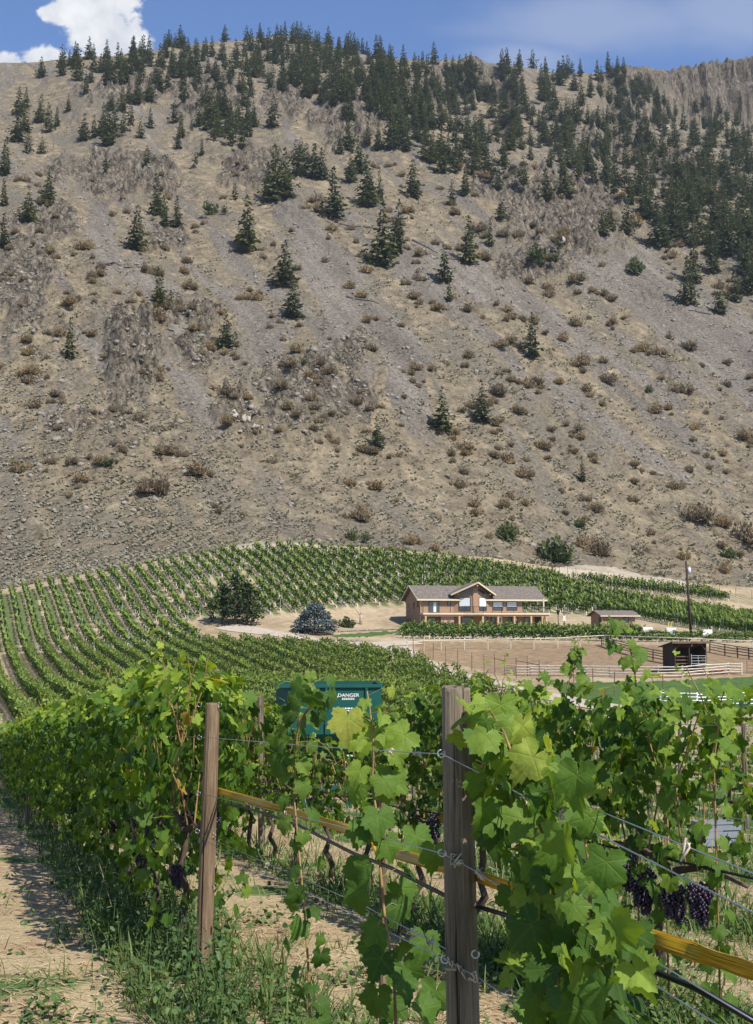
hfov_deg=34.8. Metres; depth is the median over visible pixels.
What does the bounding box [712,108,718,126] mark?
conifer
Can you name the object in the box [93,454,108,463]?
shrub
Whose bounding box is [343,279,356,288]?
shrub
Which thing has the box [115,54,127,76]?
conifer
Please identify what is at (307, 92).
conifer
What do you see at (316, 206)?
shrub
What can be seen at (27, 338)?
shrub
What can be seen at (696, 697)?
rail fence
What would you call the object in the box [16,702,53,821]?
grapevine
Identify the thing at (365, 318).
shrub
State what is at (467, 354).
shrub
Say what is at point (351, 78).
conifer
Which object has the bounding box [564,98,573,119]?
conifer
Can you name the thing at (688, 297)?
conifer
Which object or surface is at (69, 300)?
shrub
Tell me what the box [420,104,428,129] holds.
conifer
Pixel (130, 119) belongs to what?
conifer
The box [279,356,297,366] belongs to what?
shrub
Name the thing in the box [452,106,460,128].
conifer
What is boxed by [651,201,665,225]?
conifer
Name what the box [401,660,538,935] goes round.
grapevine
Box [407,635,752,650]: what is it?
arena fence
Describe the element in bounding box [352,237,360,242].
shrub
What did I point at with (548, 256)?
shrub
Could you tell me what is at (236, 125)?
conifer
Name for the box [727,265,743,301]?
conifer
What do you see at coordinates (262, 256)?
shrub
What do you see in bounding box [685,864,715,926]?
grape bunch
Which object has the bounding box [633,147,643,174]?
conifer
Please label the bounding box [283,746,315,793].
grapevine
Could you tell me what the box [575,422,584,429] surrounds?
shrub
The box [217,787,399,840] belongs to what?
tape
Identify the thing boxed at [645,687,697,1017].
grapevine
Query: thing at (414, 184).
conifer
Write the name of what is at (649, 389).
shrub
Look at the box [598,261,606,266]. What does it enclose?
shrub
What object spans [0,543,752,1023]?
ground
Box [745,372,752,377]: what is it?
shrub
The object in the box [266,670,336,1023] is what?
grapevine
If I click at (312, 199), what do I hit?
shrub
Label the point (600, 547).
shrub
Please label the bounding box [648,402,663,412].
shrub
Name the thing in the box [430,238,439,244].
shrub
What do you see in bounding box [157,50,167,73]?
conifer
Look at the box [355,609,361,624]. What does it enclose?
tree stub
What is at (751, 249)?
conifer
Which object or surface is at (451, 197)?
conifer
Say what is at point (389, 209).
shrub
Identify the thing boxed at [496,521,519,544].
shrub
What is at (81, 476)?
shrub
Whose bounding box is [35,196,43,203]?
shrub
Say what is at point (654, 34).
sky
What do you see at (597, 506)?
shrub
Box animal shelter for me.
[658,641,710,670]
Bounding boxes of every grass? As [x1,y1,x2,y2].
[0,771,752,1023]
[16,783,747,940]
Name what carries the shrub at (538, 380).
on the mountain
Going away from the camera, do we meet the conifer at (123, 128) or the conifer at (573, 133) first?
the conifer at (123, 128)
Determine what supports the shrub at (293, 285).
on the mountain
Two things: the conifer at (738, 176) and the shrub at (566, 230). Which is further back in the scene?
the conifer at (738, 176)
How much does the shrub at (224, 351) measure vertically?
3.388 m
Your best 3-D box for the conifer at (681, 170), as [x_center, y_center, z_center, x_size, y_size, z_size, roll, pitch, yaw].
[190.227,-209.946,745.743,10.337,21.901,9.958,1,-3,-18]
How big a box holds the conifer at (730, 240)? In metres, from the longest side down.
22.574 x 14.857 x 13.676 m
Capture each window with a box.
[427,617,435,624]
[459,597,470,610]
[461,588,471,593]
[461,617,472,623]
[479,597,486,610]
[492,601,502,609]
[506,601,516,609]
[535,617,540,624]
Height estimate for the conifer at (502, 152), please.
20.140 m
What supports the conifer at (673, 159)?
on the mountain
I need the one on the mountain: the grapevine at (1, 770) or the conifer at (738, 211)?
the conifer at (738, 211)
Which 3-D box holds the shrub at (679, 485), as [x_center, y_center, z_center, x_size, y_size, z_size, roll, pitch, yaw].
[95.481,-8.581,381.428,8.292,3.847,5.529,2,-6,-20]
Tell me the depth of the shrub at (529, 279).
527.02 m
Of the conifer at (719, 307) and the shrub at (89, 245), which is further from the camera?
the conifer at (719, 307)
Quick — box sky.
[0,0,752,73]
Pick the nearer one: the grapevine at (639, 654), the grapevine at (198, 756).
the grapevine at (639, 654)
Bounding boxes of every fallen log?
[105,261,141,267]
[339,222,378,228]
[346,295,378,303]
[412,239,437,252]
[688,308,710,314]
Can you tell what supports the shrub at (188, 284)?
on the mountain
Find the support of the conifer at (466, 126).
on the mountain
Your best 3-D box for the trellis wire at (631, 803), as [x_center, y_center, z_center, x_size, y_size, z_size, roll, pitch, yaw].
[-3.901,4.816,23.304,0.004,3.342,39.100,2,-6,-19]
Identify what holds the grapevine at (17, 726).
on the ground at (386, 613)
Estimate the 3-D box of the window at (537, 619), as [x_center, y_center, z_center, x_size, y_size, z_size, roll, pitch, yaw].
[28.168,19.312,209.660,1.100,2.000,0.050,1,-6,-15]
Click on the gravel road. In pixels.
(553, 695)
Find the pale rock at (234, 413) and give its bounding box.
[231,409,238,417]
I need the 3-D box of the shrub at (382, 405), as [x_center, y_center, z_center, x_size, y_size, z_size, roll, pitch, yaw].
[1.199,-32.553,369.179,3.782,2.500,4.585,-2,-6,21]
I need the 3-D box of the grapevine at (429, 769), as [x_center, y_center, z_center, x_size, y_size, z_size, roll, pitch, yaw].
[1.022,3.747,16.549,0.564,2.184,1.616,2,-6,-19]
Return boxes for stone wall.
[338,628,400,631]
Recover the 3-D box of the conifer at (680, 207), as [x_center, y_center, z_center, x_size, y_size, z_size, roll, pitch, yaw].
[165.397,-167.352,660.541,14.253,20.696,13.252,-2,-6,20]
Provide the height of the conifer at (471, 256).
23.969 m
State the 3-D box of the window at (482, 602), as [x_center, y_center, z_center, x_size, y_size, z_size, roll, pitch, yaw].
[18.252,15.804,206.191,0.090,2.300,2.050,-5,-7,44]
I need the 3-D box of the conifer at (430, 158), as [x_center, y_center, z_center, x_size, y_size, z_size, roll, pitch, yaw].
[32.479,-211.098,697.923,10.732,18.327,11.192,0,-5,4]
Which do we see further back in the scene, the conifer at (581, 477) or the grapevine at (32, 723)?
the conifer at (581, 477)
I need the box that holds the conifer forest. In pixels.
[22,21,752,264]
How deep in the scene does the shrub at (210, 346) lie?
395.46 m
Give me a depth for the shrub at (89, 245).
471.77 m
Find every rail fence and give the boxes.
[504,662,741,677]
[601,636,662,660]
[659,691,752,703]
[709,642,752,658]
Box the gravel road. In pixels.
[380,646,621,709]
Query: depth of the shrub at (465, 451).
359.16 m
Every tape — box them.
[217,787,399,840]
[396,850,752,980]
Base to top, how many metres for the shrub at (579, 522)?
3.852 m
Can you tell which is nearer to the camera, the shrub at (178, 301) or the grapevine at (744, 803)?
the grapevine at (744, 803)
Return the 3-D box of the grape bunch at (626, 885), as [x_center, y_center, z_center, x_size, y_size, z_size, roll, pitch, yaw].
[1.562,2.219,7.476,0.124,0.298,0.124,0,-5,0]
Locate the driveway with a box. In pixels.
[216,624,422,645]
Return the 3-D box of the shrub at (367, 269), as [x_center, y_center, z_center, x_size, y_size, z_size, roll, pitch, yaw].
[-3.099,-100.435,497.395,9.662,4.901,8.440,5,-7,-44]
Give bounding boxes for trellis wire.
[166,736,752,912]
[200,834,445,949]
[200,838,524,1009]
[203,794,716,1023]
[248,763,750,820]
[256,721,752,728]
[476,760,752,873]
[482,876,752,1020]
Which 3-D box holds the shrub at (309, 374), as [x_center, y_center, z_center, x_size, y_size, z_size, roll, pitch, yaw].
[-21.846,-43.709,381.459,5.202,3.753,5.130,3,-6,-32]
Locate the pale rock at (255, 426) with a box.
[250,423,262,429]
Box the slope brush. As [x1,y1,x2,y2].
[0,155,752,554]
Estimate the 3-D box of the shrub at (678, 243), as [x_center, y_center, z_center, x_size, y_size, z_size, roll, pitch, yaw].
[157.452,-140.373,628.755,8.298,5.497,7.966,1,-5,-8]
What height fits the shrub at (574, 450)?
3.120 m
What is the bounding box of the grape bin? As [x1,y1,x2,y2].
[274,680,382,807]
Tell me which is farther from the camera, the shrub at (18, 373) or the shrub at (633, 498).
the shrub at (633, 498)
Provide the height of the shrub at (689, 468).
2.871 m
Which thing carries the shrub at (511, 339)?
on the mountain
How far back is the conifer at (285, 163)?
591.85 m
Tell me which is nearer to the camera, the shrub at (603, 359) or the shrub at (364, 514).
the shrub at (364, 514)
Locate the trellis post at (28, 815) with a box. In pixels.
[26,720,31,824]
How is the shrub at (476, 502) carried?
on the mountain
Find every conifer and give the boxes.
[0,139,14,175]
[0,177,8,205]
[0,213,14,247]
[4,107,27,143]
[11,86,29,115]
[14,105,32,131]
[17,185,40,221]
[32,94,47,122]
[35,166,57,204]
[43,102,55,131]
[57,44,68,65]
[62,317,78,359]
[68,54,87,80]
[69,43,84,68]
[77,113,90,140]
[86,52,100,78]
[95,102,108,135]
[97,101,119,146]
[106,103,120,134]
[113,42,122,68]
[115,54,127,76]
[116,86,127,112]
[117,110,127,135]
[119,204,151,251]
[125,103,135,131]
[126,37,136,61]
[128,74,144,103]
[137,34,148,57]
[143,35,155,59]
[143,73,157,103]
[147,268,172,305]
[148,173,169,214]
[152,64,170,91]
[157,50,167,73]
[159,195,170,226]
[170,195,184,226]
[174,68,189,99]
[176,52,190,78]
[176,112,185,137]
[185,50,198,78]
[190,100,205,126]
[195,82,205,106]
[202,88,222,118]
[207,100,224,128]
[207,116,219,141]
[211,102,225,136]
[211,311,240,347]
[218,87,229,117]
[221,103,239,132]
[223,111,236,144]
[225,53,236,78]
[230,101,244,127]
[232,95,241,121]
[232,112,240,138]
[233,194,262,252]
[235,121,248,148]
[236,49,246,75]
[243,110,252,136]
[248,52,264,77]
[256,143,296,202]
[259,161,270,198]
[264,95,284,127]
[266,239,300,285]
[274,147,300,197]
[281,281,306,318]
[287,139,310,176]
[292,62,302,85]
[300,72,312,97]
[300,142,311,176]
[304,143,324,178]
[313,147,333,180]
[316,76,324,103]
[318,166,348,219]
[325,66,334,92]
[331,51,339,71]
[332,74,351,101]
[337,60,354,88]
[340,118,359,152]
[341,57,354,82]
[342,93,356,121]
[343,152,359,181]
[346,67,358,94]
[350,138,373,172]
[352,154,382,205]
[358,65,367,89]
[360,200,400,266]
[361,77,375,100]
[362,84,376,111]
[362,175,382,206]
[371,51,392,77]
[371,416,386,449]
[373,123,384,150]
[374,61,390,84]
[374,170,386,200]
[379,107,402,150]
[383,115,396,140]
[384,198,407,253]
[386,107,398,129]
[388,46,397,68]
[394,63,401,86]
[395,94,400,119]
[395,115,410,145]
[397,103,410,133]
[398,158,424,199]
[400,124,415,150]
[401,79,411,108]
[402,55,412,78]
[405,90,415,113]
[409,110,423,139]
[410,92,427,117]
[410,103,422,128]
[417,131,427,159]
[418,92,427,120]
[420,101,437,129]
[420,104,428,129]
[422,117,431,145]
[424,135,438,163]
[425,78,431,102]
[426,88,435,111]
[427,128,437,152]
[427,386,460,431]
[432,241,455,283]
[433,127,451,160]
[433,138,450,173]
[434,102,447,129]
[440,106,456,132]
[444,131,451,162]
[444,279,453,301]
[445,179,457,203]
[447,141,461,173]
[451,89,463,114]
[451,133,461,157]
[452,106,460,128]
[456,167,472,195]
[458,137,467,161]
[458,215,481,264]
[460,117,470,142]
[460,120,480,147]
[466,140,486,169]
[469,124,482,154]
[469,379,494,423]
[470,137,482,156]
[477,116,486,139]
[479,140,490,172]
[480,130,488,154]
[482,93,498,117]
[485,151,497,182]
[485,220,496,245]
[492,193,509,219]
[493,99,507,122]
[496,134,510,164]
[500,119,522,151]
[510,74,518,99]
[510,111,527,137]
[517,156,530,190]
[521,312,544,357]
[536,166,556,201]
[537,70,552,91]
[537,76,552,100]
[544,142,553,167]
[547,114,562,142]
[552,157,575,196]
[554,229,563,253]
[557,120,576,147]
[557,148,567,172]
[560,138,574,167]
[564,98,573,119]
[568,118,579,141]
[571,96,587,122]
[571,138,583,161]
[572,153,583,182]
[575,79,586,105]
[578,457,587,481]
[579,135,592,158]
[582,143,596,172]
[584,140,592,164]
[585,155,599,183]
[595,206,613,236]
[596,155,613,185]
[599,137,612,163]
[600,154,611,177]
[601,123,611,147]
[603,201,620,229]
[604,136,610,155]
[607,164,619,193]
[610,115,618,135]
[616,198,637,234]
[618,159,631,188]
[619,123,630,144]
[625,177,636,205]
[628,167,641,196]
[629,130,649,158]
[632,117,644,140]
[632,159,648,190]
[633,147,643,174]
[634,185,646,210]
[635,150,645,179]
[636,184,659,218]
[639,116,653,142]
[639,117,652,144]
[642,142,648,164]
[644,196,680,246]
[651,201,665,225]
[656,131,672,155]
[659,154,668,176]
[663,188,671,217]
[664,188,673,214]
[665,196,688,237]
[666,163,678,188]
[666,189,689,224]
[667,121,682,148]
[667,149,684,176]
[668,179,677,210]
[672,156,681,187]
[676,212,689,244]
[676,255,704,304]
[677,156,685,175]
[677,157,685,188]
[677,183,689,211]
[680,168,691,188]
[681,175,694,201]
[681,233,702,282]
[682,192,705,229]
[685,190,698,218]
[686,215,705,245]
[687,117,704,144]
[689,127,699,152]
[692,166,698,189]
[694,154,706,177]
[694,207,712,243]
[700,174,712,202]
[700,181,708,204]
[701,193,723,229]
[701,229,710,255]
[702,129,716,158]
[702,175,718,205]
[702,238,726,272]
[704,229,725,257]
[705,159,720,183]
[705,189,727,217]
[705,214,713,243]
[707,279,731,313]
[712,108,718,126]
[712,202,722,221]
[712,214,738,249]
[713,186,734,216]
[713,221,722,245]
[717,197,736,228]
[719,215,744,255]
[721,147,731,173]
[722,192,736,218]
[725,165,739,194]
[726,166,742,191]
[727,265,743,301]
[728,203,739,228]
[730,213,749,252]
[732,198,752,245]
[733,144,745,172]
[733,159,743,187]
[733,198,743,226]
[733,240,746,274]
[735,121,751,146]
[738,177,750,207]
[738,256,752,293]
[739,238,752,274]
[741,146,752,170]
[744,262,752,289]
[746,175,752,205]
[746,191,752,220]
[747,239,752,260]
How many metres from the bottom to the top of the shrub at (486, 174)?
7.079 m
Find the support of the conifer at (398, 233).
on the mountain
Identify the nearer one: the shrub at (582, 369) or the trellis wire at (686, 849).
the trellis wire at (686, 849)
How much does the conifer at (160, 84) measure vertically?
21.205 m
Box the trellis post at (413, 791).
[412,720,415,804]
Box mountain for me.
[0,36,752,587]
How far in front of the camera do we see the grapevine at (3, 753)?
33.29 m
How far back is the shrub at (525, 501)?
342.96 m
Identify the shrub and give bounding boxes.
[4,243,14,249]
[7,461,32,471]
[10,227,19,233]
[10,458,20,464]
[13,368,33,375]
[14,172,32,182]
[18,333,33,341]
[19,374,36,383]
[21,346,34,355]
[21,361,41,374]
[24,397,41,407]
[33,181,42,186]
[34,226,44,232]
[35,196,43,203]
[42,328,51,334]
[42,353,50,359]
[43,200,53,206]
[43,456,57,463]
[46,245,56,252]
[48,389,61,395]
[52,327,67,336]
[52,423,65,429]
[57,292,77,305]
[64,455,78,463]
[71,238,95,249]
[74,470,90,480]
[85,453,93,458]
[86,270,99,277]
[86,328,98,335]
[87,277,96,282]
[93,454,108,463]
[96,261,106,267]
[96,267,107,276]
[96,457,112,466]
[106,439,120,446]
[107,209,114,215]
[107,404,119,410]
[107,458,118,463]
[114,443,128,452]
[124,296,136,303]
[132,411,148,421]
[133,289,142,295]
[133,472,172,495]
[135,222,144,228]
[140,262,149,271]
[140,264,165,275]
[150,370,166,380]
[152,299,173,309]
[152,443,176,453]
[153,307,164,316]
[156,313,169,321]
[158,243,169,250]
[158,365,164,372]
[166,448,179,454]
[168,422,178,427]
[174,297,183,303]
[174,449,189,456]
[175,302,185,310]
[178,266,190,273]
[180,256,193,263]
[180,278,197,288]
[184,456,211,476]
[186,301,198,309]
[187,322,202,330]
[202,200,227,214]
[203,341,215,350]
[212,502,219,507]
[214,505,223,513]
[216,384,233,395]
[218,347,228,354]
[218,415,233,424]
[233,354,240,359]
[235,293,245,299]
[235,412,248,419]
[243,292,264,300]
[243,393,253,400]
[259,253,267,258]
[265,457,280,462]
[274,279,286,286]
[274,424,283,431]
[275,379,287,386]
[278,398,294,408]
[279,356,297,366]
[287,280,298,286]
[289,341,304,352]
[291,407,301,416]
[296,357,307,365]
[299,203,313,208]
[301,369,313,377]
[303,390,320,400]
[305,194,324,203]
[309,401,321,408]
[312,201,328,212]
[314,358,325,365]
[319,365,336,373]
[321,256,329,262]
[325,223,338,230]
[327,437,340,443]
[337,616,355,627]
[341,501,375,520]
[342,477,356,485]
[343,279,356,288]
[345,526,370,541]
[346,394,367,403]
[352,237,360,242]
[354,289,368,297]
[354,442,368,450]
[357,252,374,258]
[358,264,376,272]
[360,342,378,350]
[361,314,370,322]
[361,427,372,432]
[362,444,379,452]
[364,404,375,409]
[368,479,384,489]
[369,161,380,168]
[375,402,385,408]
[384,162,393,166]
[384,206,392,212]
[400,205,415,212]
[404,533,425,544]
[406,290,420,298]
[407,368,415,374]
[409,360,423,369]
[412,272,427,280]
[414,246,431,255]
[414,298,423,304]
[428,363,437,370]
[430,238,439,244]
[430,301,444,309]
[430,542,440,549]
[446,448,456,455]
[447,435,456,440]
[448,207,461,214]
[448,477,468,487]
[451,427,461,434]
[453,440,473,449]
[455,243,470,250]
[459,302,475,311]
[459,466,469,473]
[460,448,473,454]
[462,348,475,357]
[465,398,479,408]
[467,221,487,231]
[467,497,481,506]
[468,507,482,514]
[471,169,491,177]
[474,249,493,259]
[479,230,489,237]
[480,396,494,405]
[484,531,493,537]
[486,384,507,394]
[486,450,501,455]
[488,395,498,403]
[489,338,509,346]
[491,416,503,425]
[494,414,504,421]
[495,497,511,506]
[496,229,507,236]
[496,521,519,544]
[499,305,512,312]
[500,452,514,459]
[503,454,515,463]
[504,310,517,319]
[504,335,516,342]
[507,492,519,499]
[508,514,515,520]
[510,168,520,175]
[510,404,526,412]
[511,341,527,348]
[514,466,535,478]
[516,315,527,320]
[518,376,537,387]
[520,497,530,504]
[522,456,531,460]
[524,273,535,282]
[526,243,560,264]
[528,314,538,323]
[529,220,536,226]
[530,376,544,383]
[535,439,553,447]
[535,534,578,563]
[540,282,555,289]
[541,288,556,296]
[542,252,554,258]
[553,230,569,240]
[553,377,564,383]
[555,331,569,341]
[559,226,570,233]
[566,517,584,526]
[567,271,585,282]
[567,357,589,366]
[567,446,577,453]
[569,315,583,325]
[573,533,596,547]
[574,352,594,362]
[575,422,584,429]
[576,430,585,439]
[578,493,592,501]
[579,367,587,372]
[579,383,592,390]
[584,391,593,396]
[584,535,615,554]
[585,500,604,512]
[588,286,597,291]
[588,454,600,462]
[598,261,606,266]
[598,354,608,362]
[598,372,617,382]
[599,400,607,406]
[600,288,610,295]
[603,293,617,300]
[609,315,617,323]
[618,190,625,198]
[625,257,645,276]
[628,347,639,351]
[628,494,639,501]
[629,212,642,218]
[630,459,640,466]
[632,216,643,225]
[634,340,649,351]
[645,345,669,355]
[645,384,653,392]
[646,526,656,534]
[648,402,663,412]
[664,402,672,409]
[665,333,674,339]
[665,479,686,488]
[667,249,678,257]
[668,382,694,392]
[671,239,685,246]
[677,339,698,350]
[677,550,691,559]
[680,501,720,523]
[684,464,693,472]
[688,423,701,430]
[703,451,709,457]
[710,280,724,288]
[713,515,732,525]
[714,448,728,455]
[715,560,732,572]
[716,541,727,547]
[717,546,736,557]
[720,379,732,387]
[724,282,743,292]
[732,518,752,545]
[735,549,745,555]
[737,427,752,438]
[744,436,752,443]
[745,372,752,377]
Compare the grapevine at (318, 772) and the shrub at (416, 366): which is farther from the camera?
the shrub at (416, 366)
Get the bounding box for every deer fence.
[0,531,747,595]
[413,641,690,699]
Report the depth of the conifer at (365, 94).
811.03 m
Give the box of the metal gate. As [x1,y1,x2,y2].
[691,654,705,664]
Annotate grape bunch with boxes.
[108,820,118,836]
[135,854,147,872]
[168,852,184,890]
[622,843,635,892]
[630,850,656,915]
[660,865,686,924]
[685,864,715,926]
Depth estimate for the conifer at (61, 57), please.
911.98 m
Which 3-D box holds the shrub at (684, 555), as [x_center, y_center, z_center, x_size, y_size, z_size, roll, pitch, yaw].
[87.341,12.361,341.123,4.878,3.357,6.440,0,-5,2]
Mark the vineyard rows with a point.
(261, 680)
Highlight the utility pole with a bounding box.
[685,557,691,631]
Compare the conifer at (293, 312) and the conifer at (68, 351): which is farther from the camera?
the conifer at (293, 312)
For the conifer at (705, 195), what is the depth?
700.67 m
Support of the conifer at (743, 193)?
on the mountain
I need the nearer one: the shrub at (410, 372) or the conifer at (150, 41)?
the shrub at (410, 372)
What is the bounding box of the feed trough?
[709,670,723,673]
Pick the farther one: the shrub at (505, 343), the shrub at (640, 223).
the shrub at (640, 223)
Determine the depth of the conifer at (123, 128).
717.10 m
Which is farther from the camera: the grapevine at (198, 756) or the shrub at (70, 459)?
the shrub at (70, 459)
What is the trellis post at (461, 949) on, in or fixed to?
on the ground at (386, 613)
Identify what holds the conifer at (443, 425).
on the mountain
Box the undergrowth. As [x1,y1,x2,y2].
[0,762,752,1023]
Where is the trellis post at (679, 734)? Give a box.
[678,728,680,802]
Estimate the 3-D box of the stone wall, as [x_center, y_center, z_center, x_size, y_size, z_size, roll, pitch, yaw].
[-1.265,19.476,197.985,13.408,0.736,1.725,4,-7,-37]
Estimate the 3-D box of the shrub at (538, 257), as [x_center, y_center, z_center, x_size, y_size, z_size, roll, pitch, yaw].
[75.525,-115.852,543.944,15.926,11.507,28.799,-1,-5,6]
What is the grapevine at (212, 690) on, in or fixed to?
on the ground at (386, 613)
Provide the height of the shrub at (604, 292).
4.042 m
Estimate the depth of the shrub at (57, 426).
324.69 m
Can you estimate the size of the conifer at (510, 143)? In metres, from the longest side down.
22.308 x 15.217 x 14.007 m
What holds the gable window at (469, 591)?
in the house
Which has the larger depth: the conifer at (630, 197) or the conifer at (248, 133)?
the conifer at (248, 133)
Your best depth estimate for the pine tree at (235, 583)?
194.01 m
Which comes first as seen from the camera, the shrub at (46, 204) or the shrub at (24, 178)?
the shrub at (46, 204)
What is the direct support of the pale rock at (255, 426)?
on the mountain
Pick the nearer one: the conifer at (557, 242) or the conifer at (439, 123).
the conifer at (557, 242)
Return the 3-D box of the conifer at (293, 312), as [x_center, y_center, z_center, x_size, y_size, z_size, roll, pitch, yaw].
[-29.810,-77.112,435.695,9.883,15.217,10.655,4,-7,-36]
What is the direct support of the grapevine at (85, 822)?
on the ground at (386, 613)
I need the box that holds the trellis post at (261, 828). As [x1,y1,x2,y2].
[257,696,264,853]
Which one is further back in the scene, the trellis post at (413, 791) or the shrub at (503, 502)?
the shrub at (503, 502)
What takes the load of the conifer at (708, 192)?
on the mountain
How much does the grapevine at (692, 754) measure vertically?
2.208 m
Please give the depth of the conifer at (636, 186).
704.32 m
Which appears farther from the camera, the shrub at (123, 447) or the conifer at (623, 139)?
the conifer at (623, 139)
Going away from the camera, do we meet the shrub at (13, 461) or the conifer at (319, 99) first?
the shrub at (13, 461)
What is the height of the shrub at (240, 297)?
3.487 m
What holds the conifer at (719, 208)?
on the mountain
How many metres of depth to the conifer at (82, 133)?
727.35 m
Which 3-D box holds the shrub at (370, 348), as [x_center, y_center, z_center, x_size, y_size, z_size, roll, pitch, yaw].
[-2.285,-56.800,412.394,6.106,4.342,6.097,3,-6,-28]
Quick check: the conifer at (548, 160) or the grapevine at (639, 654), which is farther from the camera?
the conifer at (548, 160)
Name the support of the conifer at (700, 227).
on the mountain
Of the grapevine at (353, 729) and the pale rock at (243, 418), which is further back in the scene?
the pale rock at (243, 418)
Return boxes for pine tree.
[204,583,243,623]
[215,571,259,624]
[231,580,266,624]
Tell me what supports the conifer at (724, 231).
on the mountain
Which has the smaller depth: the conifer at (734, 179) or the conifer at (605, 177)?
the conifer at (605, 177)
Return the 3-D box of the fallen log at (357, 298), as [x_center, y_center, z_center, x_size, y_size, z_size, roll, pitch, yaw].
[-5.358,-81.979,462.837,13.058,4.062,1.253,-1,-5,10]
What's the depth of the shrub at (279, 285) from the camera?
465.64 m
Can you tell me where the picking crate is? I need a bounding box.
[691,819,740,847]
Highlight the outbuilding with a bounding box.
[587,610,640,629]
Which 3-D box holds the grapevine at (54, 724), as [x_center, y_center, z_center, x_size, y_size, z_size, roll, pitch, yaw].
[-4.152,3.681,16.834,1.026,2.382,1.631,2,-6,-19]
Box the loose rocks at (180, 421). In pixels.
[0,47,752,581]
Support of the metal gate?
attached to the animal shelter
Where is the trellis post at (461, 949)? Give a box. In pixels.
[437,685,479,1023]
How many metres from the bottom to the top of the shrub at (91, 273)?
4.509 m
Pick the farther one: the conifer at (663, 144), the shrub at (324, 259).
the conifer at (663, 144)
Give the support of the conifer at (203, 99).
on the mountain
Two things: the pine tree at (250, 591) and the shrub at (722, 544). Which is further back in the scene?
the shrub at (722, 544)
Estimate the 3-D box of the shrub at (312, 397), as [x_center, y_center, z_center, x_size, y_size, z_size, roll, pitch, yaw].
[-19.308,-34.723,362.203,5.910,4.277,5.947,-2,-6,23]
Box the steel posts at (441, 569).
[149,543,726,613]
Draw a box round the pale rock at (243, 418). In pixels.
[241,414,250,421]
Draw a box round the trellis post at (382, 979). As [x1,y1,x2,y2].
[379,797,386,1020]
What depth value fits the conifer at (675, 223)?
640.43 m
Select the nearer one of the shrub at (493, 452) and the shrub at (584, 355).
the shrub at (493, 452)
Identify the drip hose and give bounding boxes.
[188,925,244,1023]
[217,801,752,1023]
[257,785,752,879]
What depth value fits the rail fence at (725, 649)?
158.40 m
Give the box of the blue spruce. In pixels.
[290,602,338,633]
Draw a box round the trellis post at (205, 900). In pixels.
[194,702,221,977]
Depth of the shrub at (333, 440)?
342.79 m
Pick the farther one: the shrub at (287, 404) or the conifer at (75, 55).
the conifer at (75, 55)
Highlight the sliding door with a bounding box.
[428,601,439,612]
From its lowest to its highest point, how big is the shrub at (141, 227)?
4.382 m
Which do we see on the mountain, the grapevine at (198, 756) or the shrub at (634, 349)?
the shrub at (634, 349)
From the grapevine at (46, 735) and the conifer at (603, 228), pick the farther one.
the conifer at (603, 228)
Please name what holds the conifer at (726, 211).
on the mountain
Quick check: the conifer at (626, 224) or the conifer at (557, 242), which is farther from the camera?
the conifer at (626, 224)
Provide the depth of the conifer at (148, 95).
798.17 m
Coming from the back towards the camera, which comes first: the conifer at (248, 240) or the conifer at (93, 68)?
the conifer at (93, 68)
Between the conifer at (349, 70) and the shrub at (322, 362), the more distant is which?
the conifer at (349, 70)
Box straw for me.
[0,818,752,1023]
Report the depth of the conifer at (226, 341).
401.52 m
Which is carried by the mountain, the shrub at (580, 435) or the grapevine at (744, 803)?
the shrub at (580, 435)
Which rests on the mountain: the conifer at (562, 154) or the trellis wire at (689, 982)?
the conifer at (562, 154)
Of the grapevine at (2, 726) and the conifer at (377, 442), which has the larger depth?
the conifer at (377, 442)
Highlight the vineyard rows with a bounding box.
[0,538,752,720]
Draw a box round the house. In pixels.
[400,582,550,626]
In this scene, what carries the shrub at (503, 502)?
on the mountain
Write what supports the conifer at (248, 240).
on the mountain
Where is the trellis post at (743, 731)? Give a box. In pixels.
[741,723,748,829]
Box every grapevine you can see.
[0,719,15,796]
[0,721,18,798]
[0,722,14,780]
[0,728,5,785]
[2,714,22,803]
[4,724,17,794]
[5,710,22,799]
[7,723,19,801]
[11,715,32,811]
[14,705,49,814]
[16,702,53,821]
[17,708,34,716]
[18,702,32,717]
[20,699,54,826]
[22,698,49,830]
[26,688,69,831]
[32,696,70,836]
[37,679,92,846]
[41,691,110,853]
[48,690,112,864]
[59,664,140,870]
[68,692,165,887]
[76,651,182,899]
[92,662,205,923]
[109,619,270,940]
[181,690,237,805]
[196,692,265,831]
[218,689,296,846]
[237,745,306,857]
[264,706,335,864]
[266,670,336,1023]
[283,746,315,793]
[286,735,371,877]
[320,736,404,894]
[321,762,344,784]
[326,683,445,1023]
[328,758,360,781]
[360,687,442,913]
[380,746,421,819]
[390,703,410,717]
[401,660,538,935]
[417,702,442,794]
[446,692,658,1023]
[470,653,641,872]
[515,670,550,857]
[538,650,752,1011]
[550,636,590,755]
[605,615,657,996]
[612,733,659,832]
[633,737,673,819]
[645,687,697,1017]
[684,719,752,819]
[686,659,752,827]
[690,737,732,805]
[691,680,744,1023]
[729,717,752,818]
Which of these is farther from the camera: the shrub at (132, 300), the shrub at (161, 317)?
the shrub at (132, 300)
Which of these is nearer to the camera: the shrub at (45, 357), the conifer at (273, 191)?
the shrub at (45, 357)
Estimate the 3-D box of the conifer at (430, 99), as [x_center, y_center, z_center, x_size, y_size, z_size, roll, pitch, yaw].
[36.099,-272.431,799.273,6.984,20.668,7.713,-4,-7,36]
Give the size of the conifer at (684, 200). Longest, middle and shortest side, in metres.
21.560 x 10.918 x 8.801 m
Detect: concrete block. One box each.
[642,627,652,631]
[665,628,675,634]
[702,629,711,634]
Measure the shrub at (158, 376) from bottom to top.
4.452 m
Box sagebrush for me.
[0,40,752,588]

